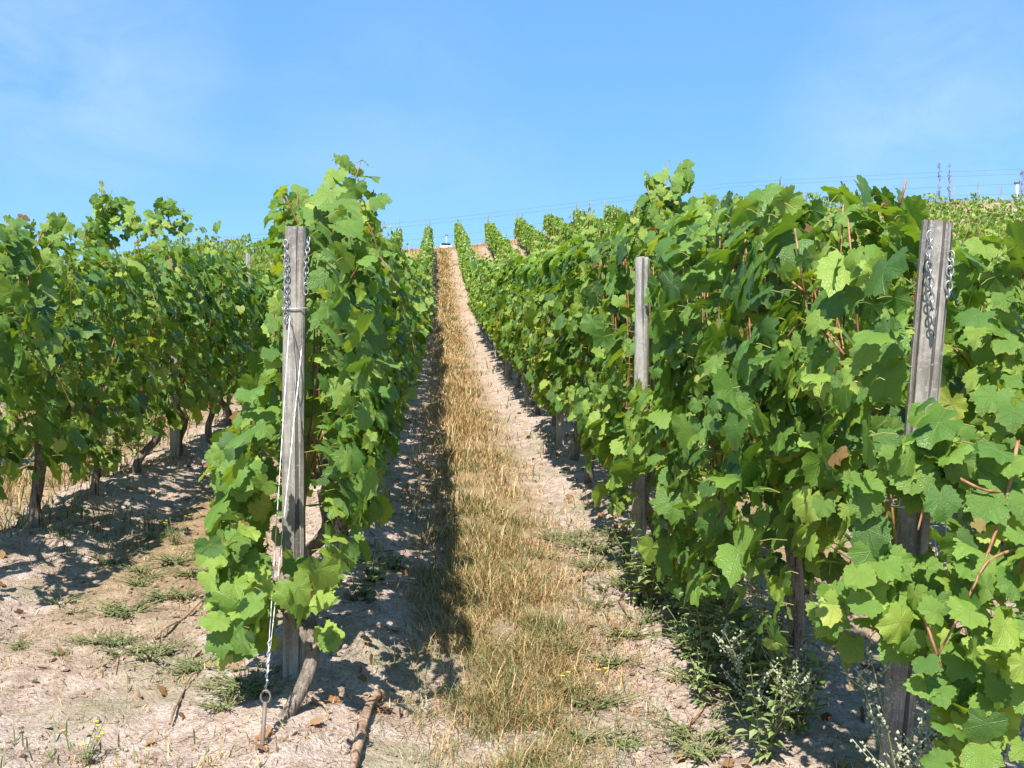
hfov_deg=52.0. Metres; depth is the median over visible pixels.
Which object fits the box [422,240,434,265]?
grapevine
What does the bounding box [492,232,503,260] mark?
grapevine
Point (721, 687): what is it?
weed clump
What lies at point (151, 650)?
weed clump
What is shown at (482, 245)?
crest grass
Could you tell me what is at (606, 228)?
grapevine
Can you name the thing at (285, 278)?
chain
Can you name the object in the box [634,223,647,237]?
grapevine
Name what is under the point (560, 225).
grapevine
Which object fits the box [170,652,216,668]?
weed clump
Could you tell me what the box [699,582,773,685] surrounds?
nettle plant
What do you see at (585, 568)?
weed clump
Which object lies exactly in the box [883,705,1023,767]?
goosefoot plant
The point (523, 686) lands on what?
weed clump
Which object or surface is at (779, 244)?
grapevine
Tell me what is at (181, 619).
twig
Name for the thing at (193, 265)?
grapevine
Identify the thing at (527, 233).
grapevine
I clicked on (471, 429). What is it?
dry grass
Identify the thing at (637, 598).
nettle plant
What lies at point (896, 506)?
anchor wire
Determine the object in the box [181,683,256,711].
weed clump
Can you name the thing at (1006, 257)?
grapevine
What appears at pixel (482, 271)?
grapevine
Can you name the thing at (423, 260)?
grapevine
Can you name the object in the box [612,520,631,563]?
nettle plant
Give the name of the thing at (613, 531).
weed clump
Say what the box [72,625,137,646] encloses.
weed clump
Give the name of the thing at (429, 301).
grapevine
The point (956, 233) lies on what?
grapevine
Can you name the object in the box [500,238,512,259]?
grapevine
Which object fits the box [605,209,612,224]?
grapevine
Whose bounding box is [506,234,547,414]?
grapevine
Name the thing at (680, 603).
nettle plant
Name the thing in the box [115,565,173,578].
weed clump
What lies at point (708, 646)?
nettle plant
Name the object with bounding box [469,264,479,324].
grapevine
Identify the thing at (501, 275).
grapevine
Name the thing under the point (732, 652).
goosefoot plant
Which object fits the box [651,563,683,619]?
nettle plant
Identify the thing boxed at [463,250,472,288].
grapevine
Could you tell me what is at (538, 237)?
grapevine
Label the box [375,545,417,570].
broad leaved weed
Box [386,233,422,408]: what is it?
grapevine
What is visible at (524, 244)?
grapevine
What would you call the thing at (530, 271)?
grapevine
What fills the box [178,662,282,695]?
weed clump
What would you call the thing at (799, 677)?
nettle plant
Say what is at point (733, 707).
weed clump
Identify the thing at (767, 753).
nettle plant
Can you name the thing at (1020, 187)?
young tree
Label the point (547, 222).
grapevine
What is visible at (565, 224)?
grapevine
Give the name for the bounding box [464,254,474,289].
grapevine
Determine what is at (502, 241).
grapevine
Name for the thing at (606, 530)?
weed clump
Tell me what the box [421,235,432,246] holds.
grapevine
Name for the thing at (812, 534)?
trellis wire
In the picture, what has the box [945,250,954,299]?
chain
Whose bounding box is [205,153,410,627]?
grapevine
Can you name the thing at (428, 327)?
grapevine
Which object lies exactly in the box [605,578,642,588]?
weed clump
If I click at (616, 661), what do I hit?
weed clump
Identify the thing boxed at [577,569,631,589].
weed clump
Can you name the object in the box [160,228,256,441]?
grapevine
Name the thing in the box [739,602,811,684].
nettle plant
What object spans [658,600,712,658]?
nettle plant
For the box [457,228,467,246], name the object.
grapevine
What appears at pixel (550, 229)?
grapevine
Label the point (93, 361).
grapevine
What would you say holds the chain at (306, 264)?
attached to the trellis post at (294, 542)
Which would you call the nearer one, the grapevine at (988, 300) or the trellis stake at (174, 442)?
the grapevine at (988, 300)
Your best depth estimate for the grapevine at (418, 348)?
10.68 m
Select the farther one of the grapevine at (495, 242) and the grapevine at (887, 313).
the grapevine at (495, 242)
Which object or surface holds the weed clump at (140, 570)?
on the ground at (114, 692)
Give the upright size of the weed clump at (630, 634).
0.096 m
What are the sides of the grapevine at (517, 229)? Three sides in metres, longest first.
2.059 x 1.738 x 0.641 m
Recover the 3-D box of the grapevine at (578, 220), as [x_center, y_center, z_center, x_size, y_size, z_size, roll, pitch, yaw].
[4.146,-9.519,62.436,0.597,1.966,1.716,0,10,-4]
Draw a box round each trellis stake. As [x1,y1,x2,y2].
[168,257,178,457]
[245,253,251,409]
[493,341,496,357]
[505,360,509,378]
[524,323,528,404]
[556,333,563,445]
[631,256,649,576]
[977,181,978,208]
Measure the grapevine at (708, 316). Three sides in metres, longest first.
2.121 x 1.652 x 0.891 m
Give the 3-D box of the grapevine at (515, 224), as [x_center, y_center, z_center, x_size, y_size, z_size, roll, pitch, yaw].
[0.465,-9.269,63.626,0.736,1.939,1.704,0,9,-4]
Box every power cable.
[170,174,1012,244]
[402,194,1005,246]
[404,184,1007,240]
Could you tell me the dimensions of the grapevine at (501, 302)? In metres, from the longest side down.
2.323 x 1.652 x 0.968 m
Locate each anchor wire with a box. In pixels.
[260,307,310,745]
[890,505,947,574]
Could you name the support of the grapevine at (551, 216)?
on the ground at (114, 692)
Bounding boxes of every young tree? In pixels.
[936,163,940,200]
[947,163,951,197]
[1019,170,1023,200]
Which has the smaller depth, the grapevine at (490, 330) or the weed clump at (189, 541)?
the weed clump at (189, 541)
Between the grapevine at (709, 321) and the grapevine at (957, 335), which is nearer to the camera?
the grapevine at (957, 335)
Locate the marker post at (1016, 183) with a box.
[1014,182,1019,198]
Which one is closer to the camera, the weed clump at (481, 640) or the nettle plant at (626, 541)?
the weed clump at (481, 640)
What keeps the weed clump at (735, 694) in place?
on the ground at (114, 692)
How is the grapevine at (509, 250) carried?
on the ground at (114, 692)
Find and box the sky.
[0,0,1023,263]
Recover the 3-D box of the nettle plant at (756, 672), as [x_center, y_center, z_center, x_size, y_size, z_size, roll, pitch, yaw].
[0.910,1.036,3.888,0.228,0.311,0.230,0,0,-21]
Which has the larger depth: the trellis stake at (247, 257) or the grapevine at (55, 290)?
the trellis stake at (247, 257)
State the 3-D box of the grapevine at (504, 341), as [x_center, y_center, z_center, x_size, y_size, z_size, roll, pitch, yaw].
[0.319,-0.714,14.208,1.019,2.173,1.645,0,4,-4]
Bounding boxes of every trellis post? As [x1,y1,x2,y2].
[282,226,306,682]
[878,219,952,767]
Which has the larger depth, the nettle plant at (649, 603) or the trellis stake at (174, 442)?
the trellis stake at (174, 442)
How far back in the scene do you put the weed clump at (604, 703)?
3.99 m
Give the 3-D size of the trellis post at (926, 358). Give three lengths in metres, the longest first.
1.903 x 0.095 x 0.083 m
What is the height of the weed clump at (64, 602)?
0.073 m
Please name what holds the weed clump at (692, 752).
on the ground at (114, 692)
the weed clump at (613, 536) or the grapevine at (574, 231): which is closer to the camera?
the weed clump at (613, 536)
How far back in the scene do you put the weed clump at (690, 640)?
4.52 m
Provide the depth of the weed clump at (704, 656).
4.39 m
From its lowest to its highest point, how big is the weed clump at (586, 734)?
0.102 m
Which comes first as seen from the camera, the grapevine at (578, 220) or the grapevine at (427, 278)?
the grapevine at (427, 278)
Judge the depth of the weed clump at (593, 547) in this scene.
6.23 m
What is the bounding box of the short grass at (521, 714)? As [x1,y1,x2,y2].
[371,503,762,767]
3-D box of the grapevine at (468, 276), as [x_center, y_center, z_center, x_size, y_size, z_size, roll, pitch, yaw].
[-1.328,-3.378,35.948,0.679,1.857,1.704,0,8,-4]
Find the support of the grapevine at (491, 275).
on the ground at (114, 692)
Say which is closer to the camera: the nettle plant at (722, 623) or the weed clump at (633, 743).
the weed clump at (633, 743)
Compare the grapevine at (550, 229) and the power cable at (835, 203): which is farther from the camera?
the power cable at (835, 203)
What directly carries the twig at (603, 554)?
on the ground at (114, 692)
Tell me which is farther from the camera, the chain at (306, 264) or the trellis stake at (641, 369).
the trellis stake at (641, 369)
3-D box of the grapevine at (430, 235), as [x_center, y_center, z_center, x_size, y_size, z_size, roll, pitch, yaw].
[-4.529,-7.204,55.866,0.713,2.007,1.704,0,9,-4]
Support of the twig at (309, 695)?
on the ground at (114, 692)
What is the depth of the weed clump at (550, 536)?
6.61 m
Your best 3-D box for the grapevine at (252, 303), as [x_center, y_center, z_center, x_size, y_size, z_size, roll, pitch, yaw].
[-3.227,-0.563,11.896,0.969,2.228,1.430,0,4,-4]
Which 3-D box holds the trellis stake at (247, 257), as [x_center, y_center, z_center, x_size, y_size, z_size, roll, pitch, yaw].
[-3.297,-0.556,13.179,0.062,2.167,0.088,-1,2,-30]
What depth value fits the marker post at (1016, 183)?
91.90 m
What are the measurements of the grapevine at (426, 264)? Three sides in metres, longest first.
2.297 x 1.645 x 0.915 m
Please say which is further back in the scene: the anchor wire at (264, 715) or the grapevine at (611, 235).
the grapevine at (611, 235)
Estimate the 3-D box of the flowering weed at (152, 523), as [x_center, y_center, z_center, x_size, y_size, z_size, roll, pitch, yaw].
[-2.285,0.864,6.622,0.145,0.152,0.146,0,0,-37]
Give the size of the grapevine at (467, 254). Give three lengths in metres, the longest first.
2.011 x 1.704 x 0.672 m
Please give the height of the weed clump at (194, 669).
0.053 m
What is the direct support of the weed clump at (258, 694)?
on the ground at (114, 692)
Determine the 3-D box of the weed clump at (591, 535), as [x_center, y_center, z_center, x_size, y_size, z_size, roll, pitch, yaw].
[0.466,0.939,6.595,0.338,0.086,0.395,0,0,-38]
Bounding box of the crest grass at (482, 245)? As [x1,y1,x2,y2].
[151,199,1023,260]
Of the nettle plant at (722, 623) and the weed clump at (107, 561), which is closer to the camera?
the nettle plant at (722, 623)
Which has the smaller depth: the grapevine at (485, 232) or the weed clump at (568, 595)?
the weed clump at (568, 595)
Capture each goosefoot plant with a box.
[712,617,817,746]
[840,639,938,767]
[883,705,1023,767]
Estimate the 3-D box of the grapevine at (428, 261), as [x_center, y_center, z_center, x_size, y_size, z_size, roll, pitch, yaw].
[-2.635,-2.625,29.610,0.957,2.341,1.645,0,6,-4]
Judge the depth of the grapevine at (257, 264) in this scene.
24.20 m
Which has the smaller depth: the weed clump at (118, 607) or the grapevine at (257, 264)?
the weed clump at (118, 607)
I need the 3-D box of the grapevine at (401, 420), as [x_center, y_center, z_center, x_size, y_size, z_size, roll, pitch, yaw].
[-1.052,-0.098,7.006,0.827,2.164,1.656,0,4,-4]
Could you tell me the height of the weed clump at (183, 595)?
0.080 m
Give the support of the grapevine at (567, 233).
on the ground at (114, 692)
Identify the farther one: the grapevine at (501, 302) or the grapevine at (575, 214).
the grapevine at (575, 214)
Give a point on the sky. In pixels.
(463, 108)
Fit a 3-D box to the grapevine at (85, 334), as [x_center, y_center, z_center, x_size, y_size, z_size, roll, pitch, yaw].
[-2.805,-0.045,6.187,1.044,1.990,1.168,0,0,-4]
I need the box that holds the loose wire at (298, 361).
[290,322,298,397]
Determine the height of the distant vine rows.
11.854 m
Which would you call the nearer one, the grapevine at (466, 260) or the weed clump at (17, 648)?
the weed clump at (17, 648)
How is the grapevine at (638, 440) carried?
on the ground at (114, 692)
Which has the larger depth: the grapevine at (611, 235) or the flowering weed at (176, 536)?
the grapevine at (611, 235)
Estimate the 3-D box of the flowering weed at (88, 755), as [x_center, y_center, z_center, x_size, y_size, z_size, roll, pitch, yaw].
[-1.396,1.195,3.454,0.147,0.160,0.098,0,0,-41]
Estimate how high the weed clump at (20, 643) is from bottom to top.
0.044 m
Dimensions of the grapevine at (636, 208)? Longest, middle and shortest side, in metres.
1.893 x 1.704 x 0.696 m
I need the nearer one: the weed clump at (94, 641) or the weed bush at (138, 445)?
the weed clump at (94, 641)
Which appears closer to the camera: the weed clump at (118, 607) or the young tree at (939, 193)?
the weed clump at (118, 607)
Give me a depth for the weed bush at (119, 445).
8.87 m
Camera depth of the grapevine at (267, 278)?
14.29 m
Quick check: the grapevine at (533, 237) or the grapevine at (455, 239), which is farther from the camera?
the grapevine at (455, 239)
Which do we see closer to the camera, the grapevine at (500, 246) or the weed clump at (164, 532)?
the weed clump at (164, 532)
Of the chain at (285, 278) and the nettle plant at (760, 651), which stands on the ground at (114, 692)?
the nettle plant at (760, 651)
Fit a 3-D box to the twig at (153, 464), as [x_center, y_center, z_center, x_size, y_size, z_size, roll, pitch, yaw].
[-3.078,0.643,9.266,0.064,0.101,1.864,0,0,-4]
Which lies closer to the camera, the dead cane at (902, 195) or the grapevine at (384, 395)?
the dead cane at (902, 195)
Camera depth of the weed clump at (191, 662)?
4.44 m
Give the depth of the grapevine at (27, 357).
5.27 m
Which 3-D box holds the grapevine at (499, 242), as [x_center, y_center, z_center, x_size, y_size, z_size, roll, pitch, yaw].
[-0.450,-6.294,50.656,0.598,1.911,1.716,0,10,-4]
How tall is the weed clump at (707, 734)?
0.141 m
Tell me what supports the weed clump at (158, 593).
on the ground at (114, 692)
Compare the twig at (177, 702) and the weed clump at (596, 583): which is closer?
the twig at (177, 702)
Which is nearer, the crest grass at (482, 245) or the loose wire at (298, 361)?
the loose wire at (298, 361)
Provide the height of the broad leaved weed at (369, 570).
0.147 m
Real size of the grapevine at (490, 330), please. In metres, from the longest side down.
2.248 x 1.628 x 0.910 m
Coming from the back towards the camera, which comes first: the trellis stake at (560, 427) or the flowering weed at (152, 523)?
the trellis stake at (560, 427)
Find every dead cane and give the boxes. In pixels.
[791,281,812,298]
[897,179,906,204]
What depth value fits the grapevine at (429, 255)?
42.30 m
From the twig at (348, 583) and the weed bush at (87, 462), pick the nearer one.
the twig at (348, 583)
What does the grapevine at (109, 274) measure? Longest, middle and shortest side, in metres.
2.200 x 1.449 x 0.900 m
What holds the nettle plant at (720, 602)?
on the ground at (114, 692)
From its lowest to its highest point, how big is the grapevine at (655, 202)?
2.330 m
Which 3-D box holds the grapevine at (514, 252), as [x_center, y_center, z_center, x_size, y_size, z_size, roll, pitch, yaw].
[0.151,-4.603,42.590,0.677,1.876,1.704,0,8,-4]
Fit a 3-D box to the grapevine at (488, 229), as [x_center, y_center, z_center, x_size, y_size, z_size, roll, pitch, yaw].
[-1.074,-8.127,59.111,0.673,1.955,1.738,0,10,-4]
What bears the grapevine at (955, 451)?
on the ground at (114, 692)
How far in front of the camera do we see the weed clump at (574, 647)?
4.51 m
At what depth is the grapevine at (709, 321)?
11.31 m
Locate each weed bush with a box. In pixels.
[79,405,132,470]
[80,428,113,481]
[125,404,153,456]
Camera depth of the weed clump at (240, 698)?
3.90 m
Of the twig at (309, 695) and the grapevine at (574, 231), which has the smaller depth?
the twig at (309, 695)
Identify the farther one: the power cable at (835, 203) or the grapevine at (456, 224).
the power cable at (835, 203)
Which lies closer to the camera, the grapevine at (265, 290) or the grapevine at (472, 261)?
the grapevine at (265, 290)
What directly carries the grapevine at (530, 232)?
on the ground at (114, 692)
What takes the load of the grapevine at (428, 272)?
on the ground at (114, 692)
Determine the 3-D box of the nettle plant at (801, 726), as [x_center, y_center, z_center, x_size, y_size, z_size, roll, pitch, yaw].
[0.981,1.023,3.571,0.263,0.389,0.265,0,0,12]
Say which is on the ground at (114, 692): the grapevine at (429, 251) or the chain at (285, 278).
the grapevine at (429, 251)
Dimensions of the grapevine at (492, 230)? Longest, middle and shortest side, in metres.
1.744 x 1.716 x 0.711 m
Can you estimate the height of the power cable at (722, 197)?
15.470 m
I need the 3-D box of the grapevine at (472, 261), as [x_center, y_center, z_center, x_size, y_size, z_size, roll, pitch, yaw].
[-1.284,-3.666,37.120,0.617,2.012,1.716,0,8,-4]
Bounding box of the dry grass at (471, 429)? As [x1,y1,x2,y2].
[350,249,675,767]
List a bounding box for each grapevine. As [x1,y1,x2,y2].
[0,212,141,528]
[0,220,88,501]
[0,238,77,426]
[1,180,187,495]
[37,262,105,404]
[63,196,220,473]
[69,258,135,387]
[88,249,160,382]
[107,208,246,455]
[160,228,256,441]
[183,235,268,425]
[193,183,403,718]
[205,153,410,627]
[215,263,274,410]
[241,257,278,368]
[242,265,269,278]
[251,258,267,272]
[256,165,416,549]
[307,200,416,480]
[382,220,425,412]
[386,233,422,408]
[397,236,425,341]
[399,243,429,347]
[402,251,436,344]
[402,279,426,397]
[404,247,428,344]
[409,259,436,306]
[410,251,433,295]
[411,250,433,293]
[411,273,432,365]
[412,249,434,289]
[413,250,432,296]
[413,254,434,345]
[414,287,429,353]
[420,245,431,266]
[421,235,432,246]
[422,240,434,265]
[422,248,433,270]
[423,231,433,238]
[453,218,462,236]
[453,224,461,250]
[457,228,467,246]
[458,238,469,270]
[458,246,474,289]
[460,235,470,244]
[461,248,475,287]
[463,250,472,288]
[463,258,476,299]
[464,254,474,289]
[467,252,479,287]
[467,256,493,334]
[468,252,498,339]
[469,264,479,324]
[471,252,501,348]
[471,261,491,343]
[477,259,498,353]
[478,261,501,359]
[480,248,503,364]
[482,254,516,372]
[484,220,489,249]
[486,253,516,379]
[487,223,494,255]
[489,229,498,259]
[489,249,522,387]
[491,225,501,251]
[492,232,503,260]
[494,243,537,393]
[496,234,505,253]
[496,250,541,404]
[498,233,510,250]
[498,242,509,259]
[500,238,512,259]
[504,247,518,261]
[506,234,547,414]
[509,247,519,258]
[513,215,522,239]
[515,215,522,246]
[515,227,598,440]
[515,231,572,425]
[517,219,525,248]
[518,221,528,249]
[520,219,527,252]
[520,229,627,460]
[522,224,529,254]
[522,225,532,254]
[525,223,534,250]
[528,226,536,251]
[530,230,541,249]
[531,230,543,251]
[532,201,650,483]
[533,228,545,254]
[534,205,659,456]
[542,213,551,240]
[544,212,551,241]
[547,215,555,240]
[548,216,558,244]
[551,216,563,239]
[554,218,563,235]
[557,220,564,241]
[560,220,569,247]
[561,223,573,246]
[565,225,575,247]
[569,227,580,246]
[571,159,748,540]
[572,207,579,229]
[576,210,584,227]
[581,178,830,614]
[593,217,601,237]
[595,216,608,236]
[597,219,609,238]
[601,223,610,237]
[602,204,614,219]
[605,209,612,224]
[607,220,615,232]
[609,204,616,222]
[609,220,618,244]
[612,206,622,225]
[630,175,986,710]
[632,204,639,214]
[633,213,640,240]
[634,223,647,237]
[688,296,715,325]
[697,292,750,444]
[750,219,1023,767]
[796,226,900,415]
[820,216,985,500]
[892,218,1023,546]
[899,231,1002,360]
[956,236,1023,345]
[977,279,1023,390]
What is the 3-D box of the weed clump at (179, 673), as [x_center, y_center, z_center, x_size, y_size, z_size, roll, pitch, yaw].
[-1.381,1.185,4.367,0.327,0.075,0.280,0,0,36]
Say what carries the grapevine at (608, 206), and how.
on the ground at (114, 692)
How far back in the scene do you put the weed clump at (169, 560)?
5.85 m
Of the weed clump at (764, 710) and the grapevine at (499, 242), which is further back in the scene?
the grapevine at (499, 242)
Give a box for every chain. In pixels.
[283,239,288,324]
[303,236,310,294]
[925,230,936,325]
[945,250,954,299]
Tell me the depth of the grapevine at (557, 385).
8.19 m
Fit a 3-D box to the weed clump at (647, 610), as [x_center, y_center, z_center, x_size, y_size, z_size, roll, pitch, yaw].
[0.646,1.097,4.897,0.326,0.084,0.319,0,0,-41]
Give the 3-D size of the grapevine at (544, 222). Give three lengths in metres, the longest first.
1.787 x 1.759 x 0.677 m
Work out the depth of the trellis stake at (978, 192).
57.93 m
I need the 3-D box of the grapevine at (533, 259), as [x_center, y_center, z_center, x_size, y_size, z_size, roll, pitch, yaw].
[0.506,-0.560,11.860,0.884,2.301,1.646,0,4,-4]
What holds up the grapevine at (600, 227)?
on the ground at (114, 692)
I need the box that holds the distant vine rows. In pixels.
[64,192,1023,320]
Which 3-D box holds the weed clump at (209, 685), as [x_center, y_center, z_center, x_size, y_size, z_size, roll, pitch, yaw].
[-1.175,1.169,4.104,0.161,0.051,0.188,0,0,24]
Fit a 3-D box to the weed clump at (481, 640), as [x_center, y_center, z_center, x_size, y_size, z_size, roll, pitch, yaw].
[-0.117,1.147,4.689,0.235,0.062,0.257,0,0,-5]
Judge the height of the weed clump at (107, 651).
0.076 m
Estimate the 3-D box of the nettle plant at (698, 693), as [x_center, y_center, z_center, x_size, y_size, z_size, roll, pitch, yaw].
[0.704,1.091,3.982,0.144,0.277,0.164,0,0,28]
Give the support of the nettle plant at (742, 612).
on the ground at (114, 692)
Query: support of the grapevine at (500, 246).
on the ground at (114, 692)
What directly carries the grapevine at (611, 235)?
on the ground at (114, 692)
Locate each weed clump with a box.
[1,633,44,646]
[3,638,40,650]
[35,591,91,605]
[39,642,77,654]
[52,604,92,612]
[57,625,120,643]
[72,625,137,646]
[78,592,161,616]
[81,589,166,611]
[83,549,141,565]
[88,632,163,657]
[92,629,149,645]
[111,560,160,571]
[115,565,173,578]
[119,571,164,586]
[119,631,198,661]
[131,584,203,600]
[133,524,185,538]
[141,549,194,564]
[141,635,184,653]
[143,657,203,676]
[145,529,179,538]
[156,582,206,598]
[157,557,208,577]
[166,551,195,560]
[166,653,216,671]
[170,650,216,669]
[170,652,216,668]
[173,545,195,555]
[177,534,208,543]
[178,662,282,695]
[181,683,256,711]
[182,673,225,689]
[198,658,294,689]
[205,685,264,700]
[238,681,285,698]
[463,632,507,644]
[491,670,557,690]
[514,626,591,652]
[517,582,573,601]
[521,547,562,558]
[522,706,634,745]
[523,522,584,541]
[536,530,615,545]
[544,669,651,715]
[554,529,626,554]
[557,525,615,537]
[565,552,623,569]
[566,557,614,570]
[573,643,658,667]
[574,714,657,752]
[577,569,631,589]
[577,591,626,606]
[579,610,673,640]
[590,520,647,536]
[596,522,630,536]
[598,531,629,540]
[598,567,660,589]
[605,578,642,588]
[606,604,682,623]
[638,690,779,743]
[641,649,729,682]
[649,616,745,641]
[653,719,758,764]
[671,626,741,644]
[687,650,736,660]
[687,658,815,697]
[691,678,830,719]
[705,668,772,702]
[732,676,838,718]
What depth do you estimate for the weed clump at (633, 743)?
3.69 m
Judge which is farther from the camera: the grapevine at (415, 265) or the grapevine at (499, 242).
the grapevine at (499, 242)
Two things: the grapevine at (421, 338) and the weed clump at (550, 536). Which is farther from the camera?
the grapevine at (421, 338)
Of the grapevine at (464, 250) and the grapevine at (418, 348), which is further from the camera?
the grapevine at (464, 250)
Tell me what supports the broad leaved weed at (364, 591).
on the ground at (114, 692)
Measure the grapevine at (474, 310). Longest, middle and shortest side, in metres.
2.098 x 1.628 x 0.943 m
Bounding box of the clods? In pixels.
[0,395,929,767]
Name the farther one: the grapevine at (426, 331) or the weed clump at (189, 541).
the grapevine at (426, 331)
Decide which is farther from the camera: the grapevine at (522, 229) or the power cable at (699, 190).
the power cable at (699, 190)
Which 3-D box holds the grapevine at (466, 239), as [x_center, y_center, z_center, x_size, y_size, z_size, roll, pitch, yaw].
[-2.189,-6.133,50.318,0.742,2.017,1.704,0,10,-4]
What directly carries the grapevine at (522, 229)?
on the ground at (114, 692)
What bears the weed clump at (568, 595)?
on the ground at (114, 692)
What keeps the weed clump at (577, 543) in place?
on the ground at (114, 692)
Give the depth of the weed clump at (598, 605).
5.27 m
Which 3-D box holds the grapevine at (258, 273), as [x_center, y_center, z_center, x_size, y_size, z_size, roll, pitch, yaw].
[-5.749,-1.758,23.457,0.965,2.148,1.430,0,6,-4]
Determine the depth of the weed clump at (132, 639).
4.65 m
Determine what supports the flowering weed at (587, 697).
on the ground at (114, 692)
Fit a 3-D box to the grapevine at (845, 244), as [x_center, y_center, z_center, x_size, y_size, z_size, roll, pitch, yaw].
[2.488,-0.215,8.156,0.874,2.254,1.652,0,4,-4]
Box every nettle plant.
[605,529,655,605]
[610,498,685,610]
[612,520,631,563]
[620,523,630,558]
[632,532,655,588]
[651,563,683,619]
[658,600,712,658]
[663,569,750,687]
[665,526,722,626]
[673,557,720,637]
[679,633,721,708]
[684,598,703,622]
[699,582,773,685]
[699,583,751,660]
[701,580,741,622]
[719,596,771,681]
[722,615,785,703]
[723,654,810,763]
[726,587,786,654]
[726,606,780,692]
[733,581,824,731]
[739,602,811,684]
[764,631,838,735]
[765,651,823,727]
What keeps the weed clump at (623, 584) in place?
on the ground at (114, 692)
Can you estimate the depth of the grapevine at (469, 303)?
27.50 m
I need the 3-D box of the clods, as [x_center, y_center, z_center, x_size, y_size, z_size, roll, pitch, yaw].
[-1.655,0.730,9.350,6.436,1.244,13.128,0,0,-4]
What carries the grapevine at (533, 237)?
on the ground at (114, 692)
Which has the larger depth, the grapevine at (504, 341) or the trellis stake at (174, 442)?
the grapevine at (504, 341)
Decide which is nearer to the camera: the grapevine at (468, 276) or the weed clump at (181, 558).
the weed clump at (181, 558)
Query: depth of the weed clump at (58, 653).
4.43 m
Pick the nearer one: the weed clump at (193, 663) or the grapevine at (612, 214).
the weed clump at (193, 663)
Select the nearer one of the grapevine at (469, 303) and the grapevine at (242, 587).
the grapevine at (242, 587)
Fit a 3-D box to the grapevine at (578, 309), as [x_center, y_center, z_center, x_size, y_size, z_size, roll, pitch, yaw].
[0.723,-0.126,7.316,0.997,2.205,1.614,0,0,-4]
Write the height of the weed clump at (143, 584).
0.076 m
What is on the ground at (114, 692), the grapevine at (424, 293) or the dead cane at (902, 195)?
the grapevine at (424, 293)
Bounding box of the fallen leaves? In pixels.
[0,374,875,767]
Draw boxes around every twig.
[130,445,184,470]
[154,599,203,637]
[168,669,200,724]
[291,684,330,718]
[342,580,419,585]
[589,531,610,575]
[618,600,640,635]
[671,686,717,738]
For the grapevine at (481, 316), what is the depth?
23.00 m
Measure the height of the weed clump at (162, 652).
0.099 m
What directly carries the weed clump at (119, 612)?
on the ground at (114, 692)
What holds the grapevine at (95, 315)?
on the ground at (114, 692)
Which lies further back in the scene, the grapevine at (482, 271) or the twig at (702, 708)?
the grapevine at (482, 271)
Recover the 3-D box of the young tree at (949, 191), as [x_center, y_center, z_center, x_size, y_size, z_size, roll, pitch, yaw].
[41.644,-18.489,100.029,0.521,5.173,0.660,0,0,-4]
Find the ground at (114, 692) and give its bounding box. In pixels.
[0,202,1023,767]
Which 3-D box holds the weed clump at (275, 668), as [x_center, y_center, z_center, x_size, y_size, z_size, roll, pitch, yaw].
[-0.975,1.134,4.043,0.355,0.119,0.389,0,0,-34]
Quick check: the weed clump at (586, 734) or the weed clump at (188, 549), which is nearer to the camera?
the weed clump at (586, 734)
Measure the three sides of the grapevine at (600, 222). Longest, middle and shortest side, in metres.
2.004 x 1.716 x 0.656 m
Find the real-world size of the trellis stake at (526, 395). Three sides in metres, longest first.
1.934 x 0.089 x 0.061 m
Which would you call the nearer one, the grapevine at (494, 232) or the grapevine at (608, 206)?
the grapevine at (494, 232)
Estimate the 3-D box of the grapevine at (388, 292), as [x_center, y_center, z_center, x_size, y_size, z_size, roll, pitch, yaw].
[-0.965,-0.079,5.879,0.835,2.298,1.580,0,0,-4]
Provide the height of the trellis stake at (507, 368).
1.935 m
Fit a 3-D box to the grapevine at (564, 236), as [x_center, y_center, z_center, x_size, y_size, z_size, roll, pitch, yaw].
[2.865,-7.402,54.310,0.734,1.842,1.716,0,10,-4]
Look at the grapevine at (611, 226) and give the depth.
51.02 m
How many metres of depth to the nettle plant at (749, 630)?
4.15 m
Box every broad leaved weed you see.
[338,572,384,601]
[356,558,393,581]
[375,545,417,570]
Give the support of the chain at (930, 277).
attached to the trellis post at (926, 358)
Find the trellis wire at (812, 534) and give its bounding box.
[569,378,851,560]
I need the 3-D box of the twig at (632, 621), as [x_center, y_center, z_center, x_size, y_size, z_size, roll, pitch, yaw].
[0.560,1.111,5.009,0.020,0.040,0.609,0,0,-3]
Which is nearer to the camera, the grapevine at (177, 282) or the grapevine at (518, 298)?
the grapevine at (177, 282)
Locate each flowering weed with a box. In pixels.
[61,719,105,766]
[135,507,159,530]
[163,514,191,544]
[560,666,606,709]
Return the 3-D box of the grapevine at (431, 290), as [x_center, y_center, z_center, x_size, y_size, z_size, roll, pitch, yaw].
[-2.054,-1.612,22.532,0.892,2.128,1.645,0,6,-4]
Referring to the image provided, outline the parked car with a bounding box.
[440,243,451,246]
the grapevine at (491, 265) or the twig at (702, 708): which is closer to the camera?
the twig at (702, 708)
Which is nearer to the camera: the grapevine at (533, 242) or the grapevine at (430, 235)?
the grapevine at (533, 242)
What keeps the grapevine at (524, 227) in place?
on the ground at (114, 692)
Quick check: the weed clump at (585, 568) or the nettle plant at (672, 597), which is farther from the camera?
the weed clump at (585, 568)
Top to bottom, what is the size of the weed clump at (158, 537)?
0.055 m
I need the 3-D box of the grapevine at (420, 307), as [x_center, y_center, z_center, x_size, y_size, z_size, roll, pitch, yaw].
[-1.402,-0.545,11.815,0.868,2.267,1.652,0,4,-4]

